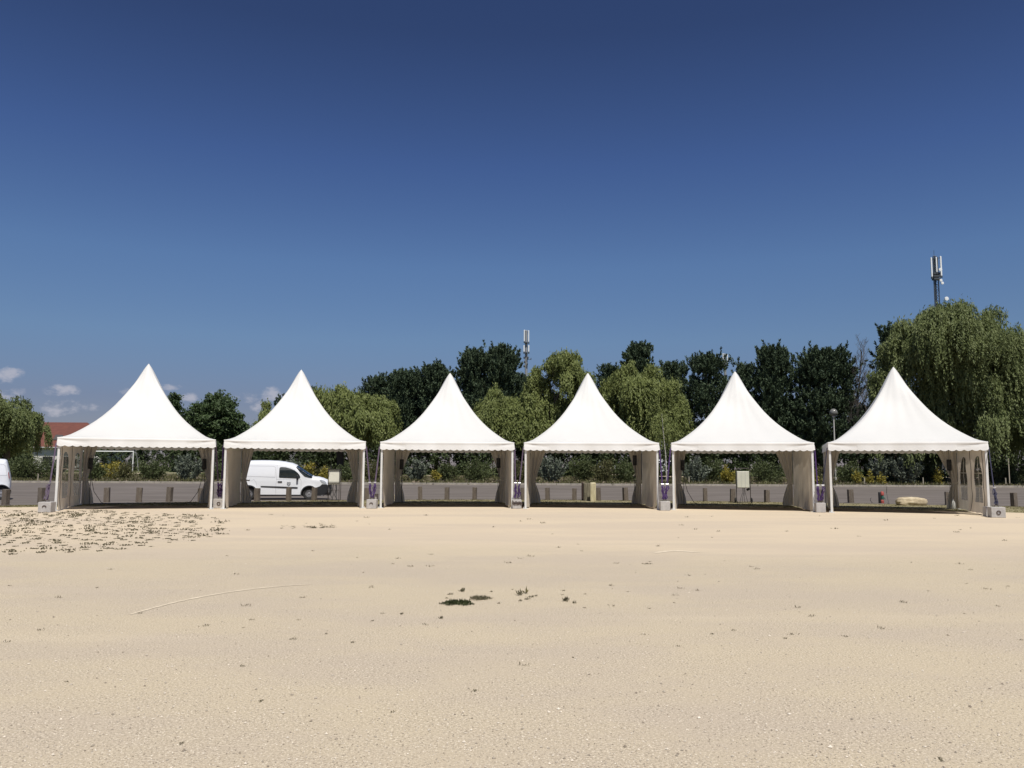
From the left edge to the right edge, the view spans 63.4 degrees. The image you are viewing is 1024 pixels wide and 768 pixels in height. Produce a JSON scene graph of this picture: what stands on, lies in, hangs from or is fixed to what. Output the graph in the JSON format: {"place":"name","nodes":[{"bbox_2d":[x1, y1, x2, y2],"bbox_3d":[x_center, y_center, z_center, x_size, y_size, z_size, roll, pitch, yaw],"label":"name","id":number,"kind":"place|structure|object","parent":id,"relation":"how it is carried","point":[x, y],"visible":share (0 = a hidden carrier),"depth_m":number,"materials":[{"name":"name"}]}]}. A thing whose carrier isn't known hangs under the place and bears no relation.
{"place":"outdoors","nodes":[
{"label":"outdoors","id":0,"kind":"place"},
{"bbox_2d":[25,422,124,469],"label":"house","id":1,"kind":"structure","parent":0,"point":[59,429],"depth_m":131.52,"materials":[{"name":"red tile"}]},
{"bbox_2d":[0,472,1023,767],"bbox_3d":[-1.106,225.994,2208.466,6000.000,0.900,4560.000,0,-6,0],"label":"ground","id":2,"kind":"structure","parent":0,"point":[866,564],"depth_m":7.42,"materials":[{"name":"beige sand"}]},
{"bbox_2d":[38,500,55,512],"bbox_3d":[-15.289,4.008,27.224,0.400,0.409,0.426,1,-6,-7],"label":"concrete block","id":3,"kind":"object","parent":2,"relation":"on","point":[46,507],"depth_m":27.05,"materials":[{"name":"concrete"}]},
{"bbox_2d":[0,510,229,554],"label":"weeds","id":4,"kind":"object","parent":2,"relation":"on","point":[92,529],"visible":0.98,"depth_m":19.73,"materials":[{"name":"plant"}]},
{"bbox_2d":[131,584,308,613],"bbox_3d":[-3.417,2.483,9.697,0.394,0.001,2.601,-3,-7,30],"label":"ground scrape","id":5,"kind":"object","parent":2,"relation":"on","point":[209,595],"visible":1,"depth_m":9.66,"materials":[{"name":"beige sand"}]},
{"bbox_2d":[366,497,377,508],"bbox_3d":[-5.188,4.413,30.712,0.360,0.409,0.386,0,-6,1],"label":"concrete block","id":6,"kind":"object","parent":2,"relation":"on","point":[372,503],"depth_m":30.55,"materials":[{"name":"concrete"}]},
{"bbox_2d":[439,598,474,605],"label":"weed plant","id":7,"kind":"object","parent":2,"relation":"on","point":[451,602],"visible":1,"depth_m":9.21,"materials":[{"name":"green plant"}]},
{"bbox_2d":[0,557,1023,767],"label":"pebbles","id":8,"kind":"object","parent":2,"relation":"on","point":[493,757],"visible":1,"depth_m":5.04,"materials":[{"name":"beige stone"}]},
{"bbox_2d":[3,513,1020,760],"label":"weeds","id":9,"kind":"object","parent":2,"relation":"on","point":[511,589],"visible":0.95,"depth_m":10.27,"materials":[{"name":"plant"}]},
{"bbox_2d":[0,499,1023,512],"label":"grass verge","id":10,"kind":"object","parent":2,"relation":"on","point":[843,506],"depth_m":35.21,"materials":[{"name":"green plant"}]},
{"bbox_2d":[54,364,216,510],"bbox_3d":[-13.918,1.920,31.431,5.161,5.430,5.162,2,-6,-19],"label":"pagoda tent","id":11,"kind":"object","parent":10,"relation":"on","point":[142,414],"visible":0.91,"depth_m":30.18,"materials":[{"name":"white fabric"}]},
{"bbox_2d":[44,443,56,499],"bbox_3d":[-15.418,2.904,27.690,0.153,1.908,0.878,2,-6,-15],"label":"ratchet strap","id":12,"kind":"object","parent":11,"relation":"attached to","point":[48,489],"visible":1,"depth_m":27.53,"materials":[{"name":"purple fabric"}]},
{"bbox_2d":[88,447,112,504],"bbox_3d":[-16.189,3.608,32.781,1.092,2.320,0.145,3,-6,-21],"label":"socket box","id":13,"kind":"object","parent":11,"relation":"hanging from","point":[90,463],"visible":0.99,"depth_m":32.60,"materials":[{"name":"black plastic"}]},
{"bbox_2d":[176,457,206,503],"bbox_3d":[-13.092,3.733,33.854,1.092,2.320,0.145,2,-6,-17],"label":"socket box","id":14,"kind":"object","parent":11,"relation":"hanging from","point":[204,460],"visible":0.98,"depth_m":33.96,"materials":[{"name":"black plastic"}]},
{"bbox_2d":[221,370,365,508],"bbox_3d":[-8.501,2.116,33.096,5.162,5.430,5.162,2,-6,-12],"label":"pagoda tent","id":15,"kind":"object","parent":10,"relation":"on","point":[297,417],"visible":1,"depth_m":31.81,"materials":[{"name":"white fabric"}]},
{"bbox_2d":[219,445,223,496],"bbox_3d":[-10.649,3.197,30.340,0.156,1.908,0.767,2,-6,-16],"label":"ratchet strap","id":16,"kind":"object","parent":15,"relation":"attached to","point":[220,489],"visible":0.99,"depth_m":30.42,"materials":[{"name":"purple fabric"}]},
{"bbox_2d":[325,457,341,500],"bbox_3d":[-8.174,4.144,37.805,0.680,2.361,1.199,1,-6,-3],"label":"electrical board","id":17,"kind":"object","parent":10,"relation":"on","point":[333,476],"visible":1,"depth_m":38.10,"materials":[{"name":"brown metal"}]},
{"bbox_2d":[378,373,514,507],"bbox_3d":[-2.576,2.238,34.005,5.162,5.430,5.162,1,-6,-3],"label":"pagoda tent","id":18,"kind":"object","parent":10,"relation":"on","point":[448,420],"visible":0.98,"depth_m":32.70,"materials":[{"name":"white fabric"}]},
{"bbox_2d":[583,483,589,500],"bbox_3d":[3.544,5.097,39.188,0.355,0.851,0.305,0,-6,0],"label":"wooden post","id":19,"kind":"object","parent":10,"relation":"on","point":[586,491],"visible":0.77,"depth_m":39.05,"materials":[{"name":"brown wood"}]},
{"bbox_2d":[523,373,659,509],"bbox_3d":[3.107,2.244,33.795,5.162,5.430,5.162,0,-6,3],"label":"pagoda tent","id":20,"kind":"object","parent":10,"relation":"on","point":[589,420],"visible":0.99,"depth_m":32.47,"materials":[{"name":"white fabric"}]},
{"bbox_2d":[590,482,595,500],"bbox_3d":[3.773,5.023,38.583,0.262,0.877,0.260,0,-6,0],"label":"wooden post","id":21,"kind":"object","parent":10,"relation":"on","point":[592,491],"visible":0.95,"depth_m":38.47,"materials":[{"name":"beige wood"}]},
{"bbox_2d":[671,372,814,511],"bbox_3d":[8.930,2.187,32.955,5.162,5.430,5.163,-1,-6,11],"label":"pagoda tent","id":22,"kind":"object","parent":10,"relation":"on","point":[738,420],"visible":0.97,"depth_m":31.63,"materials":[{"name":"white fabric"}]},
{"bbox_2d":[734,468,752,502],"bbox_3d":[10.471,4.586,37.427,0.780,1.578,0.443,0,-6,3],"label":"electrical cabinet","id":23,"kind":"object","parent":10,"relation":"on","point":[742,479],"visible":0.98,"depth_m":37.39,"materials":[{"name":"beige metal"}]},
{"bbox_2d":[822,367,989,513],"bbox_3d":[14.505,2.042,31.262,5.162,5.430,5.162,-2,-6,18],"label":"pagoda tent","id":24,"kind":"object","parent":10,"relation":"on","point":[899,416],"visible":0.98,"depth_m":30.02,"materials":[{"name":"white fabric"}]},
{"bbox_2d":[988,449,997,504],"bbox_3d":[15.943,3.033,27.438,0.144,1.911,1.131,-3,-6,26],"label":"ratchet strap","id":25,"kind":"object","parent":24,"relation":"attached to","point":[995,498],"visible":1,"depth_m":27.16,"materials":[{"name":"purple"}]},
{"bbox_2d":[895,497,927,504],"bbox_3d":[17.303,5.084,35.923,1.364,0.389,0.640,0,-6,0],"label":"boulder","id":26,"kind":"object","parent":10,"relation":"on","point":[910,501],"visible":0.89,"depth_m":35.65,"materials":[{"name":"stone"}]},
{"bbox_2d":[946,451,951,507],"bbox_3d":[17.154,3.743,32.504,0.215,2.320,0.178,-2,-6,18],"label":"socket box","id":27,"kind":"object","parent":10,"relation":"on","point":[949,465],"visible":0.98,"depth_m":32.47,"materials":[{"name":"black plastic"}]},
{"bbox_2d":[512,498,521,508],"bbox_3d":[0.183,4.493,31.240,0.405,0.409,0.368,1,-6,-3],"label":"concrete block","id":28,"kind":"object","parent":2,"relation":"on","point":[516,503],"depth_m":31.08,"materials":[{"name":"concrete"}]},
{"bbox_2d":[11,481,1023,486],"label":"kerb","id":29,"kind":"structure","parent":2,"relation":"on","point":[536,484],"depth_m":55.65,"materials":[{"name":"concrete"}]},
{"bbox_2d":[659,499,669,510],"bbox_3d":[5.604,4.435,30.413,0.360,0.409,0.360,0,-6,1],"label":"concrete block","id":30,"kind":"object","parent":2,"relation":"on","point":[664,505],"depth_m":30.23,"materials":[{"name":"concrete"}]},
{"bbox_2d":[814,501,825,512],"bbox_3d":[11.013,4.381,29.619,0.330,0.409,0.330,0,-6,7],"label":"concrete block","id":31,"kind":"object","parent":2,"relation":"on","point":[820,507],"depth_m":29.46,"materials":[{"name":"concrete"}]},
{"bbox_2d":[987,505,1005,517],"bbox_3d":[15.716,4.124,26.866,0.420,0.409,0.446,-1,-6,13],"label":"concrete block","id":32,"kind":"object","parent":2,"relation":"on","point":[996,512],"depth_m":26.68,"materials":[{"name":"concrete"}]},
{"bbox_2d":[0,483,1023,506],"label":"road","id":33,"kind":"structure","parent":0,"point":[24,493],"depth_m":46.72,"materials":[{"name":"grey asphalt"}]},
{"bbox_2d":[0,459,10,499],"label":"van","id":34,"kind":"object","parent":33,"relation":"on","point":[5,478],"visible":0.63,"depth_m":36.87,"materials":[{"name":"white paint"}]},
{"bbox_2d":[1,489,10,504],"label":"bollard","id":35,"kind":"object","parent":33,"relation":"on","point":[5,500],"visible":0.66,"depth_m":31.98,"materials":[{"name":"brown wood"}]},
{"bbox_2d":[37,487,45,502],"bbox_3d":[-19.358,4.583,34.072,0.208,0.650,0.223,-2,-6,12],"label":"bollard","id":36,"kind":"object","parent":33,"relation":"on","point":[41,494],"visible":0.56,"depth_m":33.99,"materials":[{"name":"brown wood"}]},
{"bbox_2d":[166,487,173,501],"bbox_3d":[-14.763,4.768,35.718,0.211,0.660,0.223,1,-7,10],"label":"bollard","id":37,"kind":"object","parent":33,"relation":"on","point":[169,494],"visible":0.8,"depth_m":35.63,"materials":[{"name":"brown wood"}]},
{"bbox_2d":[240,460,331,499],"bbox_3d":[-10.605,4.528,39.166,4.074,1.829,2.022,1,-6,-11],"label":"van","id":38,"kind":"object","parent":33,"relation":"on","point":[272,478],"visible":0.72,"depth_m":38.36,"materials":[{"name":"white paint"}]},
{"bbox_2d":[1010,492,1017,506],"bbox_3d":[21.245,4.900,35.055,0.182,0.613,0.223,1,-6,-13],"label":"bollard","id":39,"kind":"object","parent":33,"relation":"on","point":[1013,499],"visible":0.9,"depth_m":34.97,"materials":[{"name":"brown wood"}]},
{"bbox_2d":[0,0,1023,470],"label":"sky","id":40,"kind":"structure","parent":0,"point":[238,197],"materials":[{"name":"blue"}]},
{"bbox_2d":[12,473,1023,485],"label":"planting bank","id":41,"kind":"structure","parent":0,"point":[530,477],"depth_m":61.74,"materials":[{"name":"green plant"}]},
{"bbox_2d":[10,450,56,478],"bbox_3d":[-34.535,5.849,59.778,3.795,2.184,2.877,0,-6,0],"label":"green shrub","id":42,"kind":"object","parent":41,"relation":"on","point":[22,469],"visible":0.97,"depth_m":59.38,"materials":[{"name":"green plant"}]},
{"bbox_2d":[82,459,107,478],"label":"green shrub","id":43,"kind":"object","parent":41,"relation":"on","point":[97,471],"visible":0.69,"depth_m":59.54,"materials":[{"name":"green plant"}]},
{"bbox_2d":[100,459,127,478],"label":"yellow shrub","id":44,"kind":"object","parent":41,"relation":"on","point":[112,465],"visible":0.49,"depth_m":60.52,"materials":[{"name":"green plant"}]},
{"bbox_2d":[109,462,136,478],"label":"olive shrub","id":45,"kind":"object","parent":41,"relation":"on","point":[123,471],"visible":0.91,"depth_m":59.83,"materials":[{"name":"green plant"}]},
{"bbox_2d":[136,454,169,479],"bbox_3d":[-25.919,5.986,59.698,2.309,1.936,2.590,2,-6,-17],"label":"green shrub","id":46,"kind":"object","parent":41,"relation":"on","point":[156,470],"visible":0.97,"depth_m":59.40,"materials":[{"name":"green plant"}]},
{"bbox_2d":[173,453,203,479],"bbox_3d":[-23.067,5.927,59.219,2.513,2.101,2.024,0,-6,0],"label":"silver shrub","id":47,"kind":"object","parent":41,"relation":"on","point":[181,467],"visible":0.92,"depth_m":58.89,"materials":[{"name":"green plant"}]},
{"bbox_2d":[214,458,223,478],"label":"green shrub","id":48,"kind":"object","parent":41,"relation":"on","point":[219,472],"visible":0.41,"depth_m":59.45,"materials":[{"name":"green plant"}]},
{"bbox_2d":[251,381,402,468],"bbox_3d":[-14.379,3.614,65.615,12.118,7.584,7.054,-2,-6,21],"label":"willow tree","id":49,"kind":"object","parent":41,"relation":"on","point":[366,417],"visible":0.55,"depth_m":63.30,"materials":[{"name":"green plant"}]},
{"bbox_2d":[336,462,352,480],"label":"green shrub","id":50,"kind":"object","parent":41,"relation":"on","point":[346,474],"visible":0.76,"depth_m":59.44,"materials":[{"name":"green plant"}]},
{"bbox_2d":[364,458,382,479],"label":"olive shrub","id":51,"kind":"object","parent":41,"relation":"on","point":[372,472],"visible":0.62,"depth_m":59.52,"materials":[{"name":"green plant"}]},
{"bbox_2d":[404,457,430,479],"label":"silver shrub","id":52,"kind":"object","parent":41,"relation":"on","point":[419,471],"visible":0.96,"depth_m":59.37,"materials":[{"name":"green plant"}]},
{"bbox_2d":[438,460,459,480],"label":"green shrub","id":53,"kind":"object","parent":41,"relation":"on","point":[447,472],"visible":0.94,"depth_m":59.52,"materials":[{"name":"green plant"}]},
{"bbox_2d":[458,457,495,480],"bbox_3d":[-2.624,6.107,59.523,2.886,1.920,2.515,-2,-6,22],"label":"green shrub","id":54,"kind":"object","parent":41,"relation":"on","point":[476,471],"visible":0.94,"depth_m":59.37,"materials":[{"name":"green plant"}]},
{"bbox_2d":[11,477,1021,485],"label":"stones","id":55,"kind":"object","parent":41,"relation":"on","point":[524,482],"visible":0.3,"depth_m":58.13,"materials":[{"name":"grey stone"}]},
{"bbox_2d":[11,472,1023,486],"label":"ground cover","id":56,"kind":"object","parent":41,"relation":"on","point":[459,480],"visible":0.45,"depth_m":58.09,"materials":[{"name":"green plant"}]},
{"bbox_2d":[513,460,530,480],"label":"olive shrub","id":57,"kind":"object","parent":41,"relation":"on","point":[518,473],"visible":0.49,"depth_m":59.42,"materials":[{"name":"green plant"}]},
{"bbox_2d":[472,346,596,476],"bbox_3d":[1.646,2.417,66.956,10.327,10.396,7.988,0,-6,0],"label":"willow tree","id":58,"kind":"object","parent":41,"relation":"on","point":[532,413],"visible":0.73,"depth_m":64.93,"materials":[{"name":"green plant"}]},
{"bbox_2d":[538,455,568,481],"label":"silver shrub","id":59,"kind":"object","parent":41,"relation":"on","point":[555,472],"visible":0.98,"depth_m":59.46,"materials":[{"name":"green plant"}]},
{"bbox_2d":[567,454,599,480],"bbox_3d":[5.173,6.173,60.709,2.652,2.022,2.178,0,-6,0],"label":"green shrub","id":60,"kind":"object","parent":41,"relation":"on","point":[581,470],"visible":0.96,"depth_m":60.28,"materials":[{"name":"green plant"}]},
{"bbox_2d":[589,458,617,481],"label":"olive shrub","id":61,"kind":"object","parent":41,"relation":"on","point":[606,473],"visible":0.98,"depth_m":59.39,"materials":[{"name":"green plant"}]},
{"bbox_2d":[612,459,635,481],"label":"green shrub","id":62,"kind":"object","parent":41,"relation":"on","point":[626,474],"visible":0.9,"depth_m":59.47,"materials":[{"name":"green plant"}]},
{"bbox_2d":[598,359,695,476],"bbox_3d":[9.922,2.747,63.493,8.743,9.282,6.737,0,-6,0],"label":"willow tree","id":63,"kind":"object","parent":41,"relation":"on","point":[627,393],"visible":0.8,"depth_m":62.16,"materials":[{"name":"green plant"}]},
{"bbox_2d":[644,395,680,482],"bbox_3d":[10.588,3.877,58.425,2.429,6.239,2.786,-5,-8,44],"label":"young birch","id":64,"kind":"object","parent":41,"relation":"on","point":[663,436],"visible":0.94,"depth_m":58.37,"materials":[{"name":"green plant"}]},
{"bbox_2d":[682,456,711,481],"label":"silver shrub","id":65,"kind":"object","parent":41,"relation":"on","point":[696,474],"visible":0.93,"depth_m":59.29,"materials":[{"name":"green plant"}]},
{"bbox_2d":[699,455,725,480],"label":"green shrub","id":66,"kind":"object","parent":41,"relation":"on","point":[713,474],"visible":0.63,"depth_m":60.92,"materials":[{"name":"green plant"}]},
{"bbox_2d":[720,464,735,482],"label":"yellow shrub","id":67,"kind":"object","parent":41,"relation":"on","point":[727,475],"visible":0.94,"depth_m":58.01,"materials":[{"name":"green plant"}]},
{"bbox_2d":[747,457,784,482],"bbox_3d":[18.432,6.178,59.596,3.102,1.983,2.472,0,-6,0],"label":"green shrub","id":68,"kind":"object","parent":41,"relation":"on","point":[763,470],"visible":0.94,"depth_m":59.30,"materials":[{"name":"green plant"}]},
{"bbox_2d":[829,409,837,480],"bbox_3d":[24.487,4.594,62.870,0.600,5.455,0.600,0,-6,0],"label":"street lamp","id":69,"kind":"object","parent":41,"relation":"on","point":[833,413],"visible":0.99,"depth_m":62.93,"materials":[{"name":"grey metal"}]},
{"bbox_2d":[835,460,863,482],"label":"green shrub","id":70,"kind":"object","parent":41,"relation":"on","point":[846,477],"visible":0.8,"depth_m":59.36,"materials":[{"name":"green plant"}]},
{"bbox_2d":[863,458,893,481],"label":"silver shrub","id":71,"kind":"object","parent":41,"relation":"on","point":[883,469],"visible":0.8,"depth_m":59.81,"materials":[{"name":"green plant"}]},
{"bbox_2d":[886,454,924,483],"bbox_3d":[28.206,6.013,59.245,2.559,2.394,2.056,0,-6,0],"label":"silver shrub","id":72,"kind":"object","parent":41,"relation":"on","point":[903,473],"visible":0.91,"depth_m":58.84,"materials":[{"name":"green plant"}]},
{"bbox_2d":[913,454,945,482],"bbox_3d":[30.379,6.032,60.167,2.185,2.447,1.997,3,-7,-27],"label":"green shrub","id":73,"kind":"object","parent":41,"relation":"on","point":[927,471],"visible":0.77,"depth_m":60.03,"materials":[{"name":"green plant"}]},
{"bbox_2d":[865,293,1023,482],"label":"willow tree","id":74,"kind":"object","parent":41,"relation":"on","point":[964,360],"visible":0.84,"depth_m":57.95,"materials":[{"name":"green plant"}]},
{"bbox_2d":[882,440,1023,479],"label":"dark hedge","id":75,"kind":"object","parent":41,"relation":"on","point":[1000,464],"visible":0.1,"depth_m":65.15,"materials":[{"name":"green plant"}]},
{"bbox_2d":[988,465,1003,483],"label":"olive shrub","id":76,"kind":"object","parent":41,"relation":"on","point":[996,479],"visible":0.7,"depth_m":59.51,"materials":[{"name":"green plant"}]},
{"bbox_2d":[996,461,1023,483],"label":"green shrub","id":77,"kind":"object","parent":41,"relation":"on","point":[1015,476],"visible":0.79,"depth_m":59.50,"materials":[{"name":"green plant"}]},
{"bbox_2d":[93,504,953,513],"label":"road","id":78,"kind":"structure","parent":0,"point":[531,505],"depth_m":32.25,"materials":[{"name":"grey asphalt"}]},
{"bbox_2d":[43,467,1020,477],"bbox_3d":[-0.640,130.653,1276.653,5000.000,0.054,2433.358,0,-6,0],"label":"field","id":79,"kind":"structure","parent":0,"point":[168,472],"depth_m":94.31,"materials":[{"name":"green plant"}]},
{"bbox_2d":[0,389,53,460],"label":"willow tree","id":80,"kind":"object","parent":79,"relation":"on","point":[22,428],"visible":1,"depth_m":71.03,"materials":[{"name":"green plant"}]},
{"bbox_2d":[67,449,171,470],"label":"dark hedge","id":81,"kind":"object","parent":79,"relation":"on","point":[142,454],"visible":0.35,"depth_m":115.23,"materials":[{"name":"green plant"}]},
{"bbox_2d":[167,392,185,471],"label":"leafy tree","id":82,"kind":"object","parent":79,"relation":"on","point":[175,400],"visible":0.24,"depth_m":99.53,"materials":[{"name":"green plant"}]},
{"bbox_2d":[167,438,260,472],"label":"dark hedge","id":83,"kind":"object","parent":79,"relation":"on","point":[192,452],"visible":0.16,"depth_m":89.04,"materials":[{"name":"green plant"}]},
{"bbox_2d":[185,389,249,463],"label":"leafy tree","id":84,"kind":"object","parent":79,"relation":"on","point":[216,417],"visible":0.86,"depth_m":92.88,"materials":[{"name":"green plant"}]},
{"bbox_2d":[254,439,404,473],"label":"dark hedge","id":85,"kind":"object","parent":79,"relation":"on","point":[319,459],"visible":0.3,"depth_m":72.11,"materials":[{"name":"green plant"}]},
{"bbox_2d":[358,371,405,430],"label":"pine tree","id":86,"kind":"object","parent":79,"relation":"on","point":[376,381],"visible":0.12,"depth_m":79.42,"materials":[{"name":"green plant"}]},
{"bbox_2d":[371,367,428,473],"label":"pine tree","id":87,"kind":"object","parent":79,"relation":"on","point":[401,384],"visible":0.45,"depth_m":79.08,"materials":[{"name":"green plant"}]},
{"bbox_2d":[407,358,462,472],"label":"pine tree","id":88,"kind":"object","parent":79,"relation":"on","point":[436,374],"visible":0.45,"depth_m":78.40,"materials":[{"name":"green plant"}]},
{"bbox_2d":[395,444,540,474],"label":"dark hedge","id":89,"kind":"object","parent":79,"relation":"on","point":[459,458],"visible":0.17,"depth_m":71.24,"materials":[{"name":"green plant"}]},
{"bbox_2d":[455,344,492,465],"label":"pine tree","id":90,"kind":"object","parent":79,"relation":"on","point":[469,365],"visible":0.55,"depth_m":77.60,"materials":[{"name":"green plant"}]},
{"bbox_2d":[468,339,526,408],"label":"pine tree","id":91,"kind":"object","parent":79,"relation":"on","point":[502,362],"visible":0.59,"depth_m":76.62,"materials":[{"name":"green plant"}]},
{"bbox_2d":[523,330,530,375],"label":"antenna mast","id":92,"kind":"object","parent":79,"relation":"on","point":[526,345],"visible":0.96,"depth_m":161.18,"materials":[{"name":"silver metal"}]},
{"bbox_2d":[593,362,618,474],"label":"pine tree","id":93,"kind":"object","parent":79,"relation":"on","point":[607,369],"visible":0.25,"depth_m":80.04,"materials":[{"name":"green plant"}]},
{"bbox_2d":[538,434,693,475],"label":"dark hedge","id":94,"kind":"object","parent":79,"relation":"on","point":[597,458],"visible":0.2,"depth_m":71.19,"materials":[{"name":"green plant"}]},
{"bbox_2d":[617,340,659,379],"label":"pine tree","id":95,"kind":"object","parent":79,"relation":"on","point":[640,352],"visible":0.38,"depth_m":77.75,"materials":[{"name":"green plant"}]},
{"bbox_2d":[659,359,697,440],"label":"pine tree","id":96,"kind":"object","parent":79,"relation":"on","point":[674,367],"visible":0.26,"depth_m":77.75,"materials":[{"name":"green plant"}]},
{"bbox_2d":[676,346,741,458],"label":"pine tree","id":97,"kind":"object","parent":79,"relation":"on","point":[702,397],"visible":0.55,"depth_m":74.50,"materials":[{"name":"green plant"}]},
{"bbox_2d":[684,428,792,476],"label":"dark hedge","id":98,"kind":"object","parent":79,"relation":"on","point":[738,462],"visible":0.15,"depth_m":72.25,"materials":[{"name":"green plant"}]},
{"bbox_2d":[728,356,760,469],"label":"pine tree","id":99,"kind":"object","parent":79,"relation":"on","point":[743,369],"visible":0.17,"depth_m":77.13,"materials":[{"name":"green plant"}]},
{"bbox_2d":[739,339,805,475],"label":"pine tree","id":100,"kind":"object","parent":79,"relation":"on","point":[771,379],"visible":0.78,"depth_m":73.26,"materials":[{"name":"green plant"}]},
{"bbox_2d":[774,340,874,476],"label":"pine tree","id":101,"kind":"object","parent":79,"relation":"on","point":[817,373],"visible":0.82,"depth_m":70.72,"materials":[{"name":"green plant"}]},
{"bbox_2d":[792,426,889,476],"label":"dark hedge","id":102,"kind":"object","parent":79,"relation":"on","point":[861,462],"visible":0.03,"depth_m":72.32,"materials":[{"name":"green plant"}]},
{"bbox_2d":[838,335,874,469],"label":"bare tree","id":103,"kind":"object","parent":79,"relation":"on","point":[857,403],"visible":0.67,"depth_m":70.80,"materials":[{"name":"brown plant"}]},
{"bbox_2d":[868,320,914,475],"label":"pine tree","id":104,"kind":"object","parent":79,"relation":"on","point":[884,335],"visible":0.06,"depth_m":70.65,"materials":[{"name":"green plant"}]},
{"bbox_2d":[930,256,948,471],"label":"antenna mast","id":105,"kind":"object","parent":79,"relation":"on","point":[936,274],"visible":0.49,"depth_m":152.37,"materials":[{"name":"grey metal"}]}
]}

